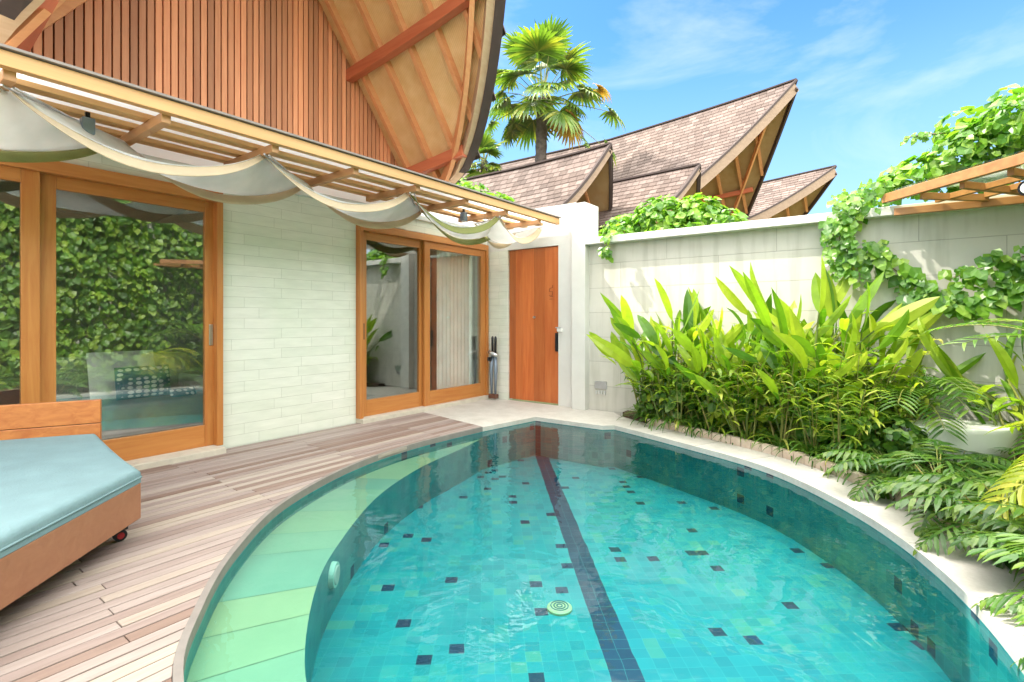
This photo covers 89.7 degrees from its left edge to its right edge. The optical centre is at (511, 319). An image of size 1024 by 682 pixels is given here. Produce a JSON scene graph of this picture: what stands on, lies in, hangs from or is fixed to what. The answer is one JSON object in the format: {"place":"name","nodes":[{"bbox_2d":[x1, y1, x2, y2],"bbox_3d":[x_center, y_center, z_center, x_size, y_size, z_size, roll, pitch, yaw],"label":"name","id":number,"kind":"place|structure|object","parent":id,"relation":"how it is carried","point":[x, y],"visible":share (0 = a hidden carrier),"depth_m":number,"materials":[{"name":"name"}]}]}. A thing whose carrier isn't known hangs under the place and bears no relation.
{"place":"outdoors","nodes":[
{"label":"outdoors","id":0,"kind":"place"},
{"bbox_2d":[509,399,557,404],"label":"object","id":1,"kind":"structure","parent":0,"point":[534,401],"depth_m":8.57,"materials":[{"name":"stone"}]},
{"bbox_2d":[0,0,505,469],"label":"villa","id":2,"kind":"object","parent":1,"relation":"on","point":[292,315],"visible":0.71,"depth_m":5.67,"materials":[{"name":"stone"}]},
{"bbox_2d":[0,165,39,403],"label":"sliding door","id":3,"kind":"structure","parent":2,"relation":"in","point":[29,180],"depth_m":3.83,"materials":[{"name":"brown wood"}]},
{"bbox_2d":[40,173,212,460],"bbox_3d":[-3.230,0.045,4.436,0.051,2.310,1.285,0,0,36],"label":"sliding door","id":4,"kind":"structure","parent":2,"relation":"in","point":[132,447],"depth_m":4.38,"materials":[{"name":"brown wood"}]},
{"bbox_2d":[56,352,202,439],"bbox_3d":[-4.050,0.775,5.550,1.100,0.750,1.450,0,0,36],"label":"sofa","id":5,"kind":"object","parent":2,"relation":"on","point":[130,417],"visible":0.34,"depth_m":5.35,"materials":[{"name":"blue fabric"}]},
{"bbox_2d":[86,350,154,399],"bbox_3d":[-4.163,0.590,5.515,0.178,0.489,0.620,0,0,31],"label":"cushion","id":6,"kind":"object","parent":5,"relation":"on","point":[101,366],"visible":0.58,"depth_m":5.36,"materials":[{"name":"white fabric"}]},
{"bbox_2d":[114,365,170,399],"bbox_3d":[-3.931,0.670,5.493,0.161,0.333,0.500,0,0,36],"label":"cushion","id":7,"kind":"object","parent":5,"relation":"on","point":[140,382],"visible":1,"depth_m":5.43,"materials":[{"name":"white fabric"}]},
{"bbox_2d":[170,387,195,396],"bbox_3d":[-3.564,0.950,5.621,0.167,0.391,0.300,0,0,19],"label":"cushion","id":8,"kind":"object","parent":5,"relation":"on","point":[183,392],"visible":0.21,"depth_m":5.59,"materials":[{"name":"white fabric"}]},
{"bbox_2d":[0,43,560,229],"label":"pergola","id":9,"kind":"object","parent":2,"relation":"attached to","point":[147,123],"visible":0.79,"depth_m":4.05,"materials":[{"name":"brown wood"}]},
{"bbox_2d":[0,84,96,162],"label":"fabric shade","id":10,"kind":"object","parent":9,"relation":"hanging from","point":[23,127],"visible":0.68,"depth_m":3.24,"materials":[{"name":"beige fabric"}]},
{"bbox_2d":[80,112,94,134],"bbox_3d":[-2.802,-1.290,3.398,0.070,0.151,0.070,0,0,36],"label":"spotlight","id":11,"kind":"object","parent":9,"relation":"attached to","point":[87,122],"visible":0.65,"depth_m":3.38,"materials":[{"name":"grey metal"}]},
{"bbox_2d":[11,86,300,204],"bbox_3d":[-2.416,-1.141,3.915,0.641,0.338,2.120,0,0,36],"label":"fabric shade","id":12,"kind":"object","parent":9,"relation":"hanging from","point":[259,179],"visible":0.96,"depth_m":3.86,"materials":[{"name":"beige fabric"}]},
{"bbox_2d":[265,155,421,228],"bbox_3d":[-1.531,-1.141,5.120,0.641,0.338,2.170,0,0,36],"label":"fabric shade","id":13,"kind":"object","parent":9,"relation":"hanging from","point":[401,210],"visible":0.98,"depth_m":5.19,"materials":[{"name":"beige fabric"}]},
{"bbox_2d":[411,193,499,244],"bbox_3d":[-0.631,-1.141,6.345,0.641,0.338,2.130,0,0,36],"label":"fabric shade","id":14,"kind":"object","parent":9,"relation":"hanging from","point":[474,235],"visible":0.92,"depth_m":6.30,"materials":[{"name":"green fabric"}]},
{"bbox_2d":[473,217,542,248],"bbox_3d":[-0.051,-1.157,7.135,0.634,0.307,1.095,0,0,36],"label":"fabric shade","id":15,"kind":"object","parent":9,"relation":"hanging from","point":[500,234],"visible":0.87,"depth_m":7.01,"materials":[{"name":"beige fabric"}]},
{"bbox_2d":[364,231,421,416],"bbox_3d":[-1.552,0.060,6.726,0.045,2.280,1.095,0,0,36],"label":"sliding door","id":16,"kind":"structure","parent":2,"relation":"in","point":[374,406],"depth_m":6.80,"materials":[{"name":"brown wood"}]},
{"bbox_2d":[422,241,484,405],"bbox_3d":[-0.829,0.060,7.617,0.045,2.280,1.315,0,0,36],"label":"sliding door","id":17,"kind":"structure","parent":2,"relation":"in","point":[429,397],"depth_m":7.37,"materials":[{"name":"brown wood"}]},
{"bbox_2d":[437,250,471,388],"bbox_3d":[-1.229,0.034,7.262,0.024,2.312,2.310,0,0,36],"label":"curtain","id":18,"kind":"object","parent":2,"relation":"hanging from","point":[454,319],"visible":0.68,"depth_m":7.77,"materials":[{"name":"fabric"}]},
{"bbox_2d":[464,126,505,177],"bbox_3d":[-0.731,-1.810,13.409,1.602,6.325,1.341,0,0,36],"label":"fan palm","id":19,"kind":"object","parent":1,"relation":"on","point":[488,146],"visible":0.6,"depth_m":13.21,"materials":[{"name":"green plant"}]},
{"bbox_2d":[456,178,515,201],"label":"leafy shrub","id":20,"kind":"object","parent":1,"relation":"on","point":[465,183],"visible":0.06,"depth_m":10.15,"materials":[{"name":"green plant"}]},
{"bbox_2d":[458,142,612,211],"bbox_3d":[-1.485,-1.098,12.879,8.672,4.896,3.080,0,0,36],"label":"neighbouring villa","id":21,"kind":"object","parent":1,"relation":"on","point":[584,175],"visible":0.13,"depth_m":10.77,"materials":[{"name":"white plaster"},{"name":"wood shingle"},{"name":"wood"}]},
{"bbox_2d":[484,14,625,169],"bbox_3d":[0.874,-3.344,13.917,3.747,9.402,3.465,0,0,36],"label":"fan palm","id":22,"kind":"object","parent":1,"relation":"on","point":[546,43],"visible":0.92,"depth_m":13.68,"materials":[{"name":"green plant"}]},
{"bbox_2d":[462,78,798,218],"bbox_3d":[1.995,-2.419,17.147,13.313,7.538,6.739,0,0,36],"label":"neighbouring villa","id":23,"kind":"object","parent":1,"relation":"on","point":[730,146],"visible":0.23,"depth_m":14.22,"materials":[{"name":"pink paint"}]},
{"bbox_2d":[598,163,700,234],"bbox_3d":[1.336,-0.956,12.668,6.493,4.611,2.877,0,0,36],"label":"neighbouring villa","id":24,"kind":"object","parent":1,"relation":"on","point":[630,194],"visible":0.2,"depth_m":10.98,"materials":[{"name":"pink paint"}]},
{"bbox_2d":[598,192,747,236],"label":"leafy shrub","id":25,"kind":"object","parent":1,"relation":"on","point":[686,211],"visible":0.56,"depth_m":6.96,"materials":[{"name":"green plant"}]},
{"bbox_2d":[747,165,837,220],"bbox_3d":[5.942,-1.864,20.451,11.842,6.428,6.098,0,0,36],"label":"neighbouring villa","id":26,"kind":"object","parent":1,"relation":"on","point":[799,194],"visible":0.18,"depth_m":17.04,"materials":[{"name":"pink paint"}]},
{"bbox_2d":[585,194,1023,453],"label":"garden wall","id":27,"kind":"structure","parent":1,"relation":"on","point":[782,255],"depth_m":5.70,"materials":[{"name":"white paint"}]},
{"bbox_2d":[597,229,616,262],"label":"climbing vine","id":28,"kind":"object","parent":27,"relation":"attached to","point":[605,252],"visible":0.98,"depth_m":6.76,"materials":[{"name":"green plant"}]},
{"bbox_2d":[818,180,899,289],"bbox_3d":[3.522,-0.838,5.196,0.761,1.123,0.376,0,0,1],"label":"climbing vine","id":29,"kind":"object","parent":27,"relation":"attached to","point":[845,226],"visible":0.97,"depth_m":5.14,"materials":[{"name":"green plant"}]},
{"bbox_2d":[853,239,1023,322],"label":"climbing vine","id":30,"kind":"object","parent":27,"relation":"attached to","point":[1006,291],"visible":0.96,"depth_m":4.73,"materials":[{"name":"green plant"}]},
{"bbox_2d":[855,83,1023,207],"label":"wild vine","id":31,"kind":"object","parent":27,"relation":"attached to","point":[1001,128],"visible":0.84,"depth_m":4.88,"materials":[{"name":"green plant"}]},
{"bbox_2d":[900,131,979,145],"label":"climbing vine","id":32,"kind":"object","parent":31,"relation":"attached to","point":[923,136],"visible":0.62,"depth_m":5.15,"materials":[{"name":"green plant"}]},
{"bbox_2d":[882,152,1023,215],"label":"corner canopy","id":33,"kind":"object","parent":27,"relation":"attached to","point":[966,197],"visible":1,"depth_m":4.50,"materials":[{"name":"brown wood"}]},
{"bbox_2d":[938,245,1023,294],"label":"climbing vine","id":34,"kind":"object","parent":27,"relation":"attached to","point":[971,276],"visible":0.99,"depth_m":4.57,"materials":[{"name":"green plant"}]},
{"bbox_2d":[623,410,1023,498],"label":"planting bed","id":35,"kind":"object","parent":1,"relation":"on","point":[627,414],"visible":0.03,"depth_m":5.03,"materials":[{"name":"soil"}]},
{"bbox_2d":[586,278,713,418],"bbox_3d":[1.956,0.352,6.377,1.413,1.716,1.916,0,0,33],"label":"heliconia","id":36,"kind":"object","parent":35,"relation":"on","point":[615,352],"visible":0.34,"depth_m":5.94,"materials":[{"name":"green plant"}]},
{"bbox_2d":[589,295,712,417],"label":"heliconia","id":37,"kind":"object","parent":35,"relation":"on","point":[627,317],"visible":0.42,"depth_m":6.18,"materials":[{"name":"green plant"}]},
{"bbox_2d":[633,369,700,421],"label":"leafy shrub","id":38,"kind":"object","parent":35,"relation":"on","point":[643,398],"visible":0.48,"depth_m":5.89,"materials":[{"name":"green plant"}]},
{"bbox_2d":[643,360,700,429],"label":"ginger plant","id":39,"kind":"object","parent":35,"relation":"on","point":[667,400],"visible":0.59,"depth_m":5.74,"materials":[{"name":"green plant"}]},
{"bbox_2d":[644,350,711,425],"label":"ginger plant","id":40,"kind":"object","parent":35,"relation":"on","point":[686,397],"visible":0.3,"depth_m":5.86,"materials":[{"name":"green plant"}]},
{"bbox_2d":[613,310,743,422],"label":"heliconia","id":41,"kind":"object","parent":35,"relation":"on","point":[651,333],"visible":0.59,"depth_m":5.86,"materials":[{"name":"green plant"}]},
{"bbox_2d":[641,289,734,421],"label":"heliconia","id":42,"kind":"object","parent":35,"relation":"on","point":[687,307],"visible":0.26,"depth_m":5.87,"materials":[{"name":"green plant"}]},
{"bbox_2d":[650,338,737,430],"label":"ginger plant","id":43,"kind":"object","parent":35,"relation":"on","point":[684,390],"visible":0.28,"depth_m":5.73,"materials":[{"name":"green plant"}]},
{"bbox_2d":[648,308,767,430],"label":"heliconia","id":44,"kind":"object","parent":35,"relation":"on","point":[697,363],"visible":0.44,"depth_m":5.46,"materials":[{"name":"green plant"}]},
{"bbox_2d":[682,359,739,436],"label":"ginger plant","id":45,"kind":"object","parent":35,"relation":"on","point":[701,404],"visible":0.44,"depth_m":5.45,"materials":[{"name":"green plant"}]},
{"bbox_2d":[686,304,770,425],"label":"heliconia","id":46,"kind":"object","parent":35,"relation":"on","point":[752,330],"visible":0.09,"depth_m":5.67,"materials":[{"name":"green plant"}]},
{"bbox_2d":[698,343,767,432],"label":"ginger plant","id":47,"kind":"object","parent":35,"relation":"on","point":[710,351],"visible":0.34,"depth_m":5.31,"materials":[{"name":"green plant"}]},
{"bbox_2d":[700,361,773,443],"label":"ginger plant","id":48,"kind":"object","parent":35,"relation":"on","point":[720,389],"visible":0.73,"depth_m":5.11,"materials":[{"name":"green plant"}]},
{"bbox_2d":[673,333,805,438],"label":"heliconia","id":49,"kind":"object","parent":35,"relation":"on","point":[704,382],"visible":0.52,"depth_m":5.19,"materials":[{"name":"green plant"}]},
{"bbox_2d":[696,367,798,437],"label":"leafy shrub","id":50,"kind":"object","parent":35,"relation":"on","point":[714,416],"visible":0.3,"depth_m":5.24,"materials":[{"name":"green plant"}]},
{"bbox_2d":[706,294,851,426],"bbox_3d":[2.755,0.465,5.428,1.099,1.486,1.506,0,0,-34],"label":"heliconia","id":51,"kind":"object","parent":35,"relation":"on","point":[832,319],"visible":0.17,"depth_m":5.23,"materials":[{"name":"green plant"}]},
{"bbox_2d":[751,426,807,450],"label":"border lily","id":52,"kind":"object","parent":35,"relation":"on","point":[776,443],"visible":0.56,"depth_m":4.88,"materials":[{"name":"green plant"}]},
{"bbox_2d":[743,362,823,450],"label":"ginger plant","id":53,"kind":"object","parent":35,"relation":"on","point":[776,412],"visible":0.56,"depth_m":4.79,"materials":[{"name":"green plant"}]},
{"bbox_2d":[722,339,848,439],"bbox_3d":[2.697,0.701,5.152,1.185,1.016,0.823,0,0,1],"label":"ginger plant","id":54,"kind":"object","parent":35,"relation":"on","point":[761,380],"visible":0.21,"depth_m":5.06,"materials":[{"name":"green plant"}]},
{"bbox_2d":[725,333,867,447],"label":"heliconia","id":55,"kind":"object","parent":35,"relation":"on","point":[771,383],"visible":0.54,"depth_m":4.73,"materials":[{"name":"green plant"}]},
{"bbox_2d":[715,266,885,384],"bbox_3d":[3.079,0.327,5.640,1.566,1.763,1.696,0,0,3],"label":"heliconia","id":56,"kind":"object","parent":35,"relation":"on","point":[842,286],"visible":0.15,"depth_m":5.25,"materials":[{"name":"green plant"}]},
{"bbox_2d":[776,430,840,470],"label":"border lily","id":57,"kind":"object","parent":35,"relation":"on","point":[809,449],"visible":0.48,"depth_m":4.50,"materials":[{"name":"green plant"}]},
{"bbox_2d":[771,365,848,457],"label":"ginger plant","id":58,"kind":"object","parent":35,"relation":"on","point":[800,417],"visible":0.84,"depth_m":4.49,"materials":[{"name":"green plant"}]},
{"bbox_2d":[709,254,939,429],"bbox_3d":[2.828,0.291,5.307,1.514,1.839,2.053,0,0,-3],"label":"heliconia","id":59,"kind":"object","parent":35,"relation":"on","point":[822,300],"visible":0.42,"depth_m":4.78,"materials":[{"name":"green plant"}]},
{"bbox_2d":[749,298,909,426],"bbox_3d":[3.019,0.500,4.797,1.259,1.416,1.363,0,0,-14],"label":"heliconia","id":60,"kind":"object","parent":35,"relation":"on","point":[898,328],"visible":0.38,"depth_m":4.64,"materials":[{"name":"green plant"}]},
{"bbox_2d":[779,378,891,452],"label":"leafy shrub","id":61,"kind":"object","parent":35,"relation":"on","point":[851,431],"visible":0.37,"depth_m":4.50,"materials":[{"name":"green plant"}]},
{"bbox_2d":[729,265,947,425],"bbox_3d":[3.071,0.309,5.145,1.824,1.799,1.331,0,0,-3],"label":"heliconia","id":62,"kind":"object","parent":35,"relation":"on","point":[928,319],"visible":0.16,"depth_m":5.03,"materials":[{"name":"green plant"}]},
{"bbox_2d":[753,282,932,409],"bbox_3d":[3.403,0.437,5.132,1.586,1.544,1.223,0,0,-13],"label":"heliconia","id":63,"kind":"object","parent":35,"relation":"on","point":[870,321],"visible":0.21,"depth_m":4.88,"materials":[{"name":"green plant"}]},
{"bbox_2d":[807,379,884,464],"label":"ginger plant","id":64,"kind":"object","parent":35,"relation":"on","point":[867,424],"visible":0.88,"depth_m":4.25,"materials":[{"name":"green plant"}]},
{"bbox_2d":[797,352,899,449],"bbox_3d":[2.955,0.747,4.577,0.748,0.924,1.078,0,0,16],"label":"ginger plant","id":65,"kind":"object","parent":35,"relation":"on","point":[821,363],"visible":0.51,"depth_m":4.48,"materials":[{"name":"green plant"}]},
{"bbox_2d":[791,326,912,443],"bbox_3d":[3.099,0.633,4.890,0.914,1.153,1.167,0,0,5],"label":"ginger plant","id":66,"kind":"object","parent":35,"relation":"on","point":[884,373],"visible":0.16,"depth_m":4.59,"materials":[{"name":"green plant"}]},
{"bbox_2d":[813,445,898,484],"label":"border lily","id":67,"kind":"object","parent":35,"relation":"on","point":[848,475],"visible":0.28,"depth_m":4.06,"materials":[{"name":"green plant"}]},
{"bbox_2d":[821,440,944,473],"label":"philodendron","id":68,"kind":"object","parent":35,"relation":"on","point":[867,447],"visible":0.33,"depth_m":4.18,"materials":[{"name":"green plant"}]},
{"bbox_2d":[824,330,944,427],"bbox_3d":[3.409,0.637,4.789,1.095,1.144,0.899,0,0,8],"label":"ginger plant","id":69,"kind":"object","parent":35,"relation":"on","point":[917,369],"visible":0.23,"depth_m":4.68,"materials":[{"name":"green plant"}]},
{"bbox_2d":[842,394,929,463],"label":"leafy shrub","id":70,"kind":"object","parent":35,"relation":"on","point":[902,436],"visible":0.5,"depth_m":4.20,"materials":[{"name":"green plant"}]},
{"bbox_2d":[835,369,943,454],"bbox_3d":[3.217,0.807,4.471,0.812,0.802,0.636,0,0,30],"label":"ginger plant","id":71,"kind":"object","parent":35,"relation":"on","point":[914,387],"visible":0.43,"depth_m":4.35,"materials":[{"name":"green plant"}]},
{"bbox_2d":[815,448,966,502],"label":"philodendron","id":72,"kind":"object","parent":35,"relation":"on","point":[843,464],"visible":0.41,"depth_m":3.63,"materials":[{"name":"green plant"}]},
{"bbox_2d":[815,316,985,426],"bbox_3d":[3.645,0.580,4.907,1.403,1.257,1.035,0,0,29],"label":"heliconia","id":73,"kind":"object","parent":35,"relation":"on","point":[965,366],"visible":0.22,"depth_m":4.80,"materials":[{"name":"green plant"}]},
{"bbox_2d":[875,367,939,426],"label":"ginger plant","id":74,"kind":"object","parent":35,"relation":"on","point":[921,410],"visible":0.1,"depth_m":4.75,"materials":[{"name":"green plant"}]},
{"bbox_2d":[835,376,1015,444],"bbox_3d":[3.518,0.834,4.687,1.610,0.741,1.461,0,0,-41],"label":"feather palm","id":75,"kind":"object","parent":35,"relation":"on","point":[947,391],"visible":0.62,"depth_m":4.18,"materials":[{"name":"green plant"}]},
{"bbox_2d":[863,438,1016,498],"bbox_3d":[3.004,1.137,3.660,0.920,0.436,0.904,0,0,-26],"label":"philodendron","id":76,"kind":"object","parent":35,"relation":"on","point":[941,446],"visible":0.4,"depth_m":3.69,"materials":[{"name":"green plant"}]},
{"bbox_2d":[867,451,1016,548],"bbox_3d":[2.784,1.163,3.299,1.101,0.465,1.085,0,0,-15],"label":"philodendron","id":77,"kind":"object","parent":35,"relation":"on","point":[924,523],"visible":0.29,"depth_m":3.24,"materials":[{"name":"green plant"}]},
{"bbox_2d":[881,480,1023,555],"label":"philodendron","id":78,"kind":"object","parent":35,"relation":"on","point":[937,502],"visible":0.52,"depth_m":2.84,"materials":[{"name":"green plant"}]},
{"bbox_2d":[895,470,1023,568],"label":"philodendron","id":79,"kind":"object","parent":35,"relation":"on","point":[967,486],"visible":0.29,"depth_m":2.90,"materials":[{"name":"green plant"}]},
{"bbox_2d":[901,419,1018,465],"bbox_3d":[3.777,1.042,4.348,0.920,0.315,0.440,0,0,-2],"label":"planter bowl","id":80,"kind":"object","parent":35,"relation":"on","point":[979,439],"visible":0.53,"depth_m":4.16,"materials":[{"name":"white ceramic"}]},
{"bbox_2d":[900,444,1021,474],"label":"philodendron","id":81,"kind":"object","parent":35,"relation":"on","point":[1002,461],"visible":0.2,"depth_m":3.85,"materials":[{"name":"green plant"}]},
{"bbox_2d":[915,317,1023,462],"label":"heliconia","id":82,"kind":"object","parent":35,"relation":"on","point":[945,363],"visible":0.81,"depth_m":4.36,"materials":[{"name":"green plant"}]},
{"bbox_2d":[924,319,1023,350],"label":"feather palm","id":83,"kind":"object","parent":35,"relation":"on","point":[995,334],"visible":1,"depth_m":3.66,"materials":[{"name":"green plant"}]},
{"bbox_2d":[929,454,1023,514],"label":"philodendron","id":84,"kind":"object","parent":35,"relation":"on","point":[961,457],"visible":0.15,"depth_m":3.64,"materials":[{"name":"green plant"}]},
{"bbox_2d":[942,470,1020,500],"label":"philodendron","id":85,"kind":"object","parent":35,"relation":"on","point":[990,481],"visible":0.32,"depth_m":3.27,"materials":[{"name":"green plant"}]},
{"bbox_2d":[940,497,1023,561],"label":"philodendron","id":86,"kind":"object","parent":35,"relation":"on","point":[991,509],"visible":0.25,"depth_m":2.52,"materials":[{"name":"green plant"}]},
{"bbox_2d":[945,514,1023,576],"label":"philodendron","id":87,"kind":"object","parent":35,"relation":"on","point":[978,537],"visible":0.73,"depth_m":2.43,"materials":[{"name":"green plant"}]},
{"bbox_2d":[952,447,1023,475],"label":"philodendron","id":88,"kind":"object","parent":35,"relation":"on","point":[984,458],"visible":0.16,"depth_m":3.95,"materials":[{"name":"green plant"}]},
{"bbox_2d":[959,532,1023,616],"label":"philodendron","id":89,"kind":"object","parent":35,"relation":"on","point":[999,602],"visible":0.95,"depth_m":2.21,"materials":[{"name":"green plant"}]},
{"bbox_2d":[976,420,1023,531],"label":"feather palm","id":90,"kind":"object","parent":35,"relation":"on","point":[1012,479],"visible":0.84,"depth_m":2.72,"materials":[{"name":"green plant"}]},
{"label":"deck bearers","id":91,"kind":"structure","parent":1,"relation":"on","visible":0},
{"bbox_2d":[0,412,480,681],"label":"pool deck","id":92,"kind":"structure","parent":91,"relation":"on","point":[111,609],"depth_m":2.65,"materials":[{"name":"brown wood"}]},
{"bbox_2d":[0,399,141,609],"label":"daybed","id":93,"kind":"object","parent":92,"relation":"on","point":[70,486],"visible":1,"depth_m":2.65,"materials":[{"name":"brown wood"}]},
{"bbox_2d":[172,427,482,681],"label":"deck rim","id":94,"kind":"object","parent":92,"relation":"attached to","point":[189,632],"visible":0.99,"depth_m":2.94,"materials":[{"name":"beige stone"}]},
{"bbox_2d":[311,455,950,681],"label":"pool floor","id":95,"kind":"structure","parent":0,"point":[474,575],"depth_m":3.21,"materials":[{"name":"tile"}]},
{"bbox_2d":[305,439,480,681],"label":"pool shelf riser","id":96,"kind":"object","parent":95,"relation":"on","point":[383,514],"visible":0.98,"depth_m":4.02,"materials":[{"name":"tile"}]},
{"bbox_2d":[187,439,479,681],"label":"pool shelf","id":97,"kind":"object","parent":96,"relation":"on","point":[260,574],"visible":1,"depth_m":2.60,"materials":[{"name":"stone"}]},
{"bbox_2d":[328,561,339,588],"bbox_3d":[-1.051,1.500,3.021,0.056,0.149,0.149,0,0,-3],"label":"pool light","id":98,"kind":"object","parent":96,"relation":"attached to","point":[334,574],"visible":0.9,"depth_m":2.98,"materials":[{"name":"white plastic"}]},
{"bbox_2d":[547,600,571,615],"bbox_3d":[0.285,1.728,3.091,0.150,0.025,0.150,0,0,36],"label":"pool drain","id":99,"kind":"object","parent":95,"relation":"on","point":[559,608],"visible":1,"depth_m":3.06,"materials":[{"name":"plastic"}]},
{"bbox_2d":[184,421,1023,681],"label":"pool wall","id":100,"kind":"structure","parent":95,"relation":"on","point":[938,619],"depth_m":3.82,"materials":[{"name":"tile"}]},
{"bbox_2d":[424,398,1023,673],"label":"paving","id":101,"kind":"structure","parent":0,"point":[963,577],"depth_m":3.78,"materials":[{"name":"stone"}]},
{"bbox_2d":[487,336,498,398],"bbox_3d":[-0.286,0.747,7.989,0.198,0.966,0.102,0,0,36],"label":"folded stand","id":102,"kind":"object","parent":101,"relation":"on","point":[492,359],"visible":1,"depth_m":7.98,"materials":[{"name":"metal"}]},
{"bbox_2d":[487,202,597,409],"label":"entrance wall","id":103,"kind":"structure","parent":101,"relation":"on","point":[573,229],"depth_m":7.38,"materials":[{"name":"paint"}]},
{"bbox_2d":[509,246,557,403],"bbox_3d":[0.322,0.083,7.748,0.893,2.295,0.080,0,0,36],"label":"entrance door","id":104,"kind":"structure","parent":103,"relation":"attached to","point":[533,324],"depth_m":7.74,"materials":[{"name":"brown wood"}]},
{"bbox_2d":[509,246,557,403],"bbox_3d":[0.332,0.083,7.762,0.893,2.295,0.045,0,0,36],"label":"door leaf","id":105,"kind":"structure","parent":104,"relation":"in","point":[533,358],"depth_m":7.74,"materials":[{"name":"brown wood"}]},
{"bbox_2d":[647,418,1023,573],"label":"brick edging","id":106,"kind":"object","parent":101,"relation":"on","point":[772,450],"visible":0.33,"depth_m":4.64,"materials":[{"name":"beige stone"}]},
{"bbox_2d":[472,0,1023,214],"label":"sky","id":107,"kind":"structure","parent":0,"point":[871,75],"materials":[{"name":"blue"}]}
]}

